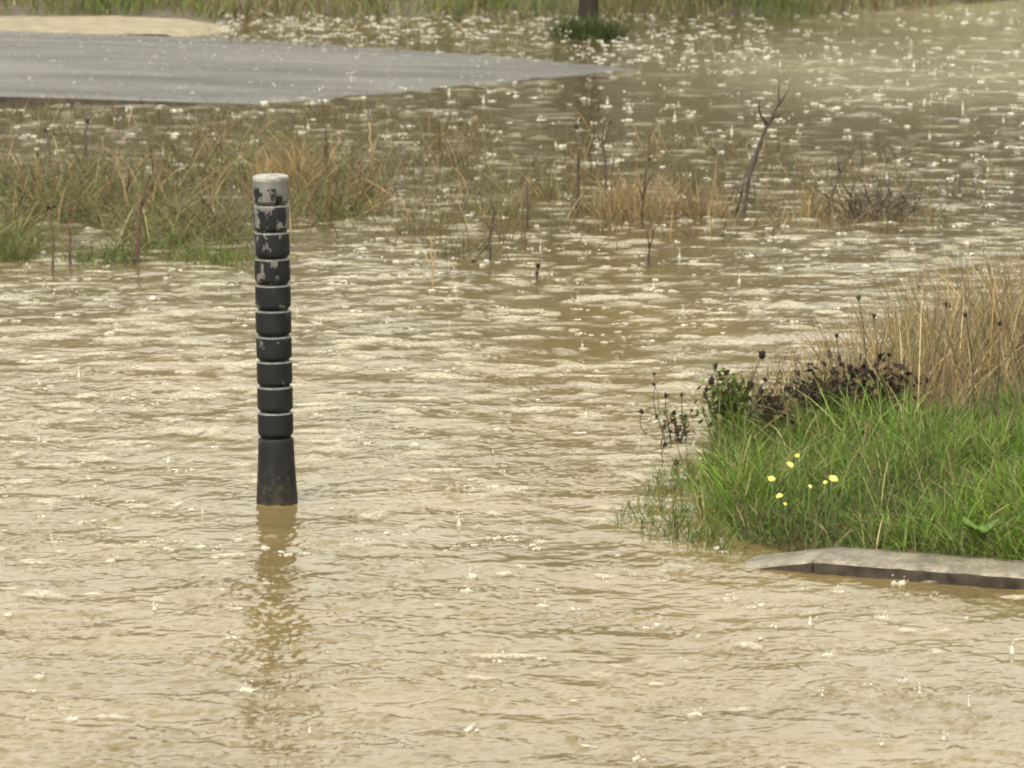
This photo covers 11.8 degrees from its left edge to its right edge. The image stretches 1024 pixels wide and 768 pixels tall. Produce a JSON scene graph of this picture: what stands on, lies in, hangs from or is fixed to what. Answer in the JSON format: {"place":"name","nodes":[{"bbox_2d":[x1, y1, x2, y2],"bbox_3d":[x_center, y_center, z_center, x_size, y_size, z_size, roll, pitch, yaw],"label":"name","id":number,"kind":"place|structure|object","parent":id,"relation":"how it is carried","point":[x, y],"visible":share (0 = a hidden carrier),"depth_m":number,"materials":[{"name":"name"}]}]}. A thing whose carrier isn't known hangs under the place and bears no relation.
{"place":"outdoors","nodes":[
{"label":"outdoors","id":0,"kind":"place"},
{"bbox_2d":[0,16,231,36],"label":"path","id":1,"kind":"structure","parent":0,"point":[116,25],"depth_m":33.21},
{"bbox_2d":[0,31,633,105],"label":"road","id":2,"kind":"structure","parent":0,"point":[99,64],"depth_m":29.43,"materials":[{"name":"grey asphalt"}]},
{"bbox_2d":[0,0,1007,19],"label":"grass","id":3,"kind":"structure","parent":0,"point":[218,6],"depth_m":34.74,"materials":[{"name":"green plant"}]},
{"bbox_2d":[0,0,1023,767],"bbox_3d":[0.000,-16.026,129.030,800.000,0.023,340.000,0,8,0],"label":"water","id":4,"kind":"structure","parent":0,"point":[172,674],"depth_m":15.32,"materials":[{"name":"brown liquid"}]},
{"bbox_2d":[0,217,76,260],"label":"grass tuft","id":5,"kind":"object","parent":4,"relation":"on","point":[9,253],"visible":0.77,"depth_m":20.27,"materials":[{"name":"green plant"}]},
{"bbox_2d":[2,172,129,218],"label":"grass tuft","id":6,"kind":"object","parent":4,"relation":"on","point":[81,205],"visible":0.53,"depth_m":21.92,"materials":[{"name":"green plant"}]},
{"bbox_2d":[25,236,165,265],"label":"grass tuft","id":7,"kind":"object","parent":4,"relation":"in","point":[105,256],"visible":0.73,"depth_m":20.19,"materials":[{"name":"green plant"}]},
{"bbox_2d":[138,233,256,266],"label":"grass tuft","id":8,"kind":"object","parent":4,"relation":"on","point":[226,255],"visible":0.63,"depth_m":20.14,"materials":[{"name":"green plant"}]},
{"bbox_2d":[202,127,352,195],"bbox_3d":[-1.044,-1.010,22.790,0.798,0.362,0.772,0,8,0],"label":"grass tuft","id":9,"kind":"object","parent":4,"relation":"on","point":[285,167],"visible":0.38,"depth_m":22.76,"materials":[{"name":"brown plant"}]},
{"bbox_2d":[324,196,382,220],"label":"grass tuft","id":10,"kind":"object","parent":4,"relation":"in","point":[357,214],"visible":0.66,"depth_m":21.81,"materials":[{"name":"plant"}]},
{"bbox_2d":[300,132,436,197],"bbox_3d":[-0.664,-0.991,22.745,0.648,0.337,0.598,3,9,18],"label":"grass tuft","id":11,"kind":"object","parent":4,"relation":"on","point":[373,178],"visible":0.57,"depth_m":22.76,"materials":[{"name":"beige plant"}]},
{"bbox_2d":[317,191,476,231],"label":"grass tuft","id":12,"kind":"object","parent":4,"relation":"on","point":[430,225],"visible":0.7,"depth_m":21.39,"materials":[{"name":"green plant"}]},
{"bbox_2d":[400,234,510,259],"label":"grass tuft","id":13,"kind":"object","parent":4,"relation":"on","point":[467,251],"visible":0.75,"depth_m":20.42,"materials":[{"name":"plant"}]},
{"bbox_2d":[389,134,523,169],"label":"grass tuft","id":14,"kind":"object","parent":4,"relation":"on","point":[452,157],"visible":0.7,"depth_m":24.13,"materials":[{"name":"brown plant"}]},
{"bbox_2d":[440,172,544,216],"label":"grass tuft","id":15,"kind":"object","parent":4,"relation":"on","point":[509,207],"visible":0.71,"depth_m":21.94,"materials":[{"name":"beige plant"}]},
{"bbox_2d":[0,85,1020,255],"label":"sparse grass","id":16,"kind":"structure","parent":4,"relation":"in","point":[452,128],"depth_m":23.64,"materials":[{"name":"beige plant"}]},
{"bbox_2d":[0,0,1023,767],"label":"rain splash","id":17,"kind":"object","parent":4,"relation":"on","point":[470,576],"visible":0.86,"depth_m":23.01,"materials":[{"name":"grey liquid"}]},
{"bbox_2d":[0,171,1023,716],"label":"rain froth","id":18,"kind":"object","parent":4,"relation":"on","point":[362,339],"visible":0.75,"depth_m":17.18,"materials":[{"name":"beige liquid"}]},
{"bbox_2d":[500,161,596,199],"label":"grass tuft","id":19,"kind":"object","parent":4,"relation":"on","point":[550,188],"visible":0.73,"depth_m":22.77,"materials":[{"name":"beige plant"}]},
{"bbox_2d":[558,177,610,211],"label":"grass tuft","id":20,"kind":"object","parent":4,"relation":"on","point":[586,203],"visible":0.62,"depth_m":22.17,"materials":[{"name":"beige plant"}]},
{"bbox_2d":[532,7,647,41],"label":"grass tuft","id":21,"kind":"object","parent":4,"relation":"on","point":[584,29],"visible":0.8,"depth_m":32.56,"materials":[{"name":"green plant"}]},
{"bbox_2d":[560,167,708,219],"bbox_3d":[0.564,-0.846,21.917,0.725,0.284,0.616,-8,11,-44],"label":"grass tuft","id":22,"kind":"object","parent":4,"relation":"on","point":[635,205],"visible":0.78,"depth_m":21.87,"materials":[{"name":"beige plant"}]},
{"bbox_2d":[649,177,750,218],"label":"grass tuft","id":23,"kind":"object","parent":4,"relation":"on","point":[701,212],"visible":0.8,"depth_m":21.93,"materials":[{"name":"beige plant"}]},
{"bbox_2d":[731,204,824,227],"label":"grass tuft","id":24,"kind":"object","parent":4,"relation":"on","point":[774,220],"visible":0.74,"depth_m":21.58,"materials":[{"name":"beige plant"}]},
{"bbox_2d":[780,172,859,216],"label":"grass tuft","id":25,"kind":"object","parent":4,"relation":"on","point":[807,208],"visible":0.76,"depth_m":21.95,"materials":[{"name":"beige plant"}]},
{"bbox_2d":[857,194,1011,223],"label":"grass tuft","id":26,"kind":"object","parent":4,"relation":"on","point":[924,214],"visible":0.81,"depth_m":21.74,"materials":[{"name":"beige plant"}]},
{"bbox_2d":[0,0,1023,556],"bbox_3d":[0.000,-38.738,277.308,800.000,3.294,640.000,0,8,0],"label":"ground","id":27,"kind":"structure","parent":0,"point":[20,10],"depth_m":34.59,"materials":[{"name":"green plant"}]},
{"bbox_2d":[46,203,53,272],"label":"dead stalk","id":28,"kind":"object","parent":27,"relation":"on","point":[52,267],"visible":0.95,"depth_m":19.83,"materials":[{"name":"brown plant"}]},
{"bbox_2d":[43,125,56,163],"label":"dead stalk","id":29,"kind":"object","parent":27,"relation":"on","point":[45,130],"visible":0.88,"depth_m":24.24,"materials":[{"name":"brown plant"}]},
{"bbox_2d":[64,201,71,264],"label":"dead stalk","id":30,"kind":"object","parent":27,"relation":"on","point":[70,259],"visible":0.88,"depth_m":20.05,"materials":[{"name":"brown plant"}]},
{"bbox_2d":[84,119,88,157],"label":"dead stalk","id":31,"kind":"object","parent":27,"relation":"on","point":[85,138],"visible":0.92,"depth_m":24.57,"materials":[{"name":"brown plant"}]},
{"bbox_2d":[133,171,156,262],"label":"dead stalk","id":32,"kind":"object","parent":27,"relation":"on","point":[137,242],"visible":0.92,"depth_m":20.13,"materials":[{"name":"brown plant"}]},
{"bbox_2d":[0,107,476,264],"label":"drowned meadow","id":33,"kind":"structure","parent":27,"relation":"on","point":[178,225],"depth_m":22.11,"materials":[{"name":"green plant"}]},
{"bbox_2d":[253,173,297,505],"bbox_3d":[-0.683,0.021,14.255,0.150,1.252,0.150,-1,8,0],"label":"bollard","id":34,"kind":"object","parent":27,"relation":"on","point":[276,479],"visible":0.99,"depth_m":14.20,"materials":[{"name":"paint"}]},
{"bbox_2d":[320,116,327,185],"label":"dead stalk","id":35,"kind":"object","parent":27,"relation":"on","point":[325,155],"visible":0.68,"depth_m":23.20,"materials":[{"name":"brown plant"}]},
{"bbox_2d":[368,122,378,169],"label":"dead stalk","id":36,"kind":"object","parent":27,"relation":"on","point":[372,149],"visible":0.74,"depth_m":23.92,"materials":[{"name":"plant"}]},
{"bbox_2d":[365,179,407,214],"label":"dead stalk","id":37,"kind":"object","parent":27,"relation":"on","point":[390,195],"visible":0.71,"depth_m":21.55,"materials":[{"name":"plant"}]},
{"bbox_2d":[425,237,438,281],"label":"dead stalk","id":38,"kind":"object","parent":27,"relation":"on","point":[432,258],"visible":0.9,"depth_m":19.54,"materials":[{"name":"plant"}]},
{"bbox_2d":[470,193,509,262],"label":"dead stalk","id":39,"kind":"object","parent":27,"relation":"on","point":[488,245],"visible":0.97,"depth_m":20.18,"materials":[{"name":"brown plant"}]},
{"bbox_2d":[215,0,773,53],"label":"verge grass","id":40,"kind":"structure","parent":27,"relation":"on","point":[415,41],"depth_m":33.53,"materials":[{"name":"green plant"}]},
{"bbox_2d":[526,182,528,228],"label":"dead stalk","id":41,"kind":"object","parent":27,"relation":"on","point":[527,215],"visible":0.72,"depth_m":21.38,"materials":[{"name":"brown plant"}]},
{"bbox_2d":[533,242,542,283],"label":"dead stalk","id":42,"kind":"object","parent":27,"relation":"on","point":[537,266],"visible":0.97,"depth_m":19.45,"materials":[{"name":"brown plant"}]},
{"bbox_2d":[574,123,581,213],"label":"dead stalk","id":43,"kind":"object","parent":27,"relation":"on","point":[578,161],"visible":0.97,"depth_m":21.99,"materials":[{"name":"brown plant"}]},
{"bbox_2d":[578,0,598,24],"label":"young tree","id":44,"kind":"object","parent":27,"relation":"on","point":[584,5],"visible":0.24,"depth_m":33.05,"materials":[{"name":"plant"}]},
{"bbox_2d":[602,111,611,195],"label":"dead stalk","id":45,"kind":"object","parent":27,"relation":"on","point":[605,164],"visible":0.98,"depth_m":22.70,"materials":[{"name":"brown plant"}]},
{"bbox_2d":[610,147,618,214],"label":"dead stalk","id":46,"kind":"object","parent":27,"relation":"on","point":[612,174],"visible":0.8,"depth_m":21.94,"materials":[{"name":"brown plant"}]},
{"bbox_2d":[636,408,645,434],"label":"withered weed","id":47,"kind":"object","parent":27,"relation":"on","point":[641,411],"visible":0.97,"depth_m":15.54,"materials":[{"name":"brown plant"}]},
{"bbox_2d":[636,157,653,225],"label":"dead stalk","id":48,"kind":"object","parent":27,"relation":"on","point":[643,195],"visible":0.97,"depth_m":21.52,"materials":[{"name":"brown plant"}]},
{"bbox_2d":[645,221,655,265],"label":"dead stalk","id":49,"kind":"object","parent":27,"relation":"on","point":[649,246],"visible":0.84,"depth_m":20.05,"materials":[{"name":"brown plant"}]},
{"bbox_2d":[652,371,660,414],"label":"withered weed","id":50,"kind":"object","parent":27,"relation":"on","point":[653,383],"visible":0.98,"depth_m":15.98,"materials":[{"name":"brown plant"}]},
{"bbox_2d":[661,441,668,467],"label":"withered weed","id":51,"kind":"object","parent":27,"relation":"on","point":[664,444],"visible":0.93,"depth_m":14.88,"materials":[{"name":"brown plant"}]},
{"bbox_2d":[655,391,694,444],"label":"withered weed","id":52,"kind":"object","parent":27,"relation":"on","point":[674,422],"visible":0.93,"depth_m":15.38,"materials":[{"name":"brown plant"}]},
{"bbox_2d":[681,348,767,437],"bbox_3d":[0.657,0.049,15.236,0.268,0.322,0.170,0,8,0],"label":"withered weed","id":53,"kind":"object","parent":27,"relation":"on","point":[738,397],"visible":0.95,"depth_m":15.22,"materials":[{"name":"green plant"}]},
{"bbox_2d":[735,79,790,214],"bbox_3d":[1.122,-1.001,21.954,0.270,0.704,0.117,-5,10,-33],"label":"leaning stem","id":54,"kind":"object","parent":27,"relation":"on","point":[749,174],"visible":0.97,"depth_m":21.93,"materials":[{"name":"brown plant"}]},
{"bbox_2d":[768,476,774,526],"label":"yellow flower","id":55,"kind":"object","parent":27,"relation":"on","point":[771,478],"visible":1,"depth_m":13.62,"materials":[{"name":"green plant"}]},
{"bbox_2d":[776,493,782,530],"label":"yellow flower","id":56,"kind":"object","parent":27,"relation":"on","point":[779,495],"visible":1,"depth_m":13.59,"materials":[{"name":"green plant"}]},
{"bbox_2d":[738,371,821,446],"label":"withered weed","id":57,"kind":"object","parent":27,"relation":"on","point":[774,401],"visible":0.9,"depth_m":15.12,"materials":[{"name":"brown plant"}]},
{"bbox_2d":[784,502,788,540],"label":"yellow flower","id":58,"kind":"object","parent":27,"relation":"on","point":[785,504],"visible":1,"depth_m":13.48,"materials":[{"name":"green plant"}]},
{"bbox_2d":[738,547,836,573],"bbox_3d":[0.673,0.586,13.364,0.393,0.304,0.227,4,9,28],"label":"kerb stone","id":59,"kind":"object","parent":27,"relation":"on","point":[802,561],"visible":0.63,"depth_m":13.26,"materials":[{"name":"concrete"}]},
{"bbox_2d":[786,461,793,503],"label":"yellow flower","id":60,"kind":"object","parent":27,"relation":"on","point":[789,464],"visible":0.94,"depth_m":13.87,"materials":[{"name":"green plant"}]},
{"bbox_2d":[689,325,894,429],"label":"straw stems","id":61,"kind":"object","parent":27,"relation":"on","point":[782,379],"visible":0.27,"depth_m":15.81,"materials":[{"name":"beige plant"}]},
{"bbox_2d":[794,454,798,503],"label":"yellow flower","id":62,"kind":"object","parent":27,"relation":"on","point":[796,455],"visible":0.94,"depth_m":14.02,"materials":[{"name":"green plant"}]},
{"bbox_2d":[804,484,811,536],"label":"yellow flower","id":63,"kind":"object","parent":27,"relation":"on","point":[810,486],"visible":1,"depth_m":13.52,"materials":[{"name":"green plant"}]},
{"bbox_2d":[610,361,1023,564],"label":"bank grass","id":64,"kind":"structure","parent":27,"relation":"on","point":[964,457],"depth_m":14.12,"materials":[{"name":"green plant"}]},
{"bbox_2d":[823,481,827,525],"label":"yellow flower","id":65,"kind":"object","parent":27,"relation":"on","point":[824,482],"visible":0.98,"depth_m":13.57,"materials":[{"name":"green plant"}]},
{"bbox_2d":[768,354,886,427],"bbox_3d":[0.972,0.057,15.247,0.367,0.303,0.179,0,8,0],"label":"withered weed","id":66,"kind":"object","parent":27,"relation":"on","point":[812,389],"visible":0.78,"depth_m":15.22,"materials":[{"name":"brown plant"}]},
{"bbox_2d":[808,140,856,215],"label":"dead stalk","id":67,"kind":"object","parent":27,"relation":"on","point":[833,189],"visible":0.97,"depth_m":21.88,"materials":[{"name":"brown plant"}]},
{"bbox_2d":[828,474,837,520],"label":"yellow flower","id":68,"kind":"object","parent":27,"relation":"on","point":[833,478],"visible":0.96,"depth_m":13.63,"materials":[{"name":"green plant"}]},
{"bbox_2d":[660,421,1023,561],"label":"edge grass","id":69,"kind":"structure","parent":27,"relation":"on","point":[795,526],"depth_m":13.62,"materials":[{"name":"green plant"}]},
{"bbox_2d":[667,382,1023,553],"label":"bent straw","id":70,"kind":"object","parent":27,"relation":"on","point":[891,490],"visible":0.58,"depth_m":14.00,"materials":[{"name":"green plant"}]},
{"bbox_2d":[811,295,930,422],"bbox_3d":[1.113,-0.037,15.304,0.379,0.472,0.202,0,8,0],"label":"withered weed","id":71,"kind":"object","parent":27,"relation":"on","point":[884,372],"visible":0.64,"depth_m":15.29,"materials":[{"name":"brown plant"}]},
{"bbox_2d":[808,166,937,220],"bbox_3d":[1.591,-0.823,21.874,0.579,0.297,0.445,0,8,0],"label":"twig bush","id":72,"kind":"object","parent":27,"relation":"on","point":[874,210],"visible":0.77,"depth_m":21.84,"materials":[{"name":"brown plant"}]},
{"bbox_2d":[813,547,1023,589],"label":"kerb stone","id":73,"kind":"object","parent":27,"relation":"on","point":[993,573],"visible":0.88,"depth_m":13.09,"materials":[{"name":"concrete"}]},
{"bbox_2d":[896,300,950,406],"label":"withered weed","id":74,"kind":"object","parent":27,"relation":"on","point":[946,305],"visible":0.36,"depth_m":15.63,"materials":[{"name":"brown plant"}]},
{"bbox_2d":[960,517,1002,541],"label":"broadleaf weed","id":75,"kind":"object","parent":27,"relation":"on","point":[980,534],"visible":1,"depth_m":13.18,"materials":[{"name":"green plant"}]},
{"bbox_2d":[962,313,1003,424],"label":"withered weed","id":76,"kind":"object","parent":27,"relation":"on","point":[998,323],"visible":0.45,"depth_m":14.93,"materials":[{"name":"brown plant"}]},
{"bbox_2d":[581,441,753,558],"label":"drowned grass","id":77,"kind":"structure","parent":0,"point":[711,533],"depth_m":14.00,"materials":[{"name":"green plant"}]},
{"bbox_2d":[672,459,678,481],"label":"withered weed","id":78,"kind":"object","parent":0,"point":[676,460],"visible":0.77,"depth_m":14.67,"materials":[{"name":"brown plant"}]},
{"bbox_2d":[753,223,1023,419],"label":"straw grass","id":79,"kind":"structure","parent":0,"point":[984,352],"depth_m":16.01,"materials":[{"name":"beige plant"}]}
]}

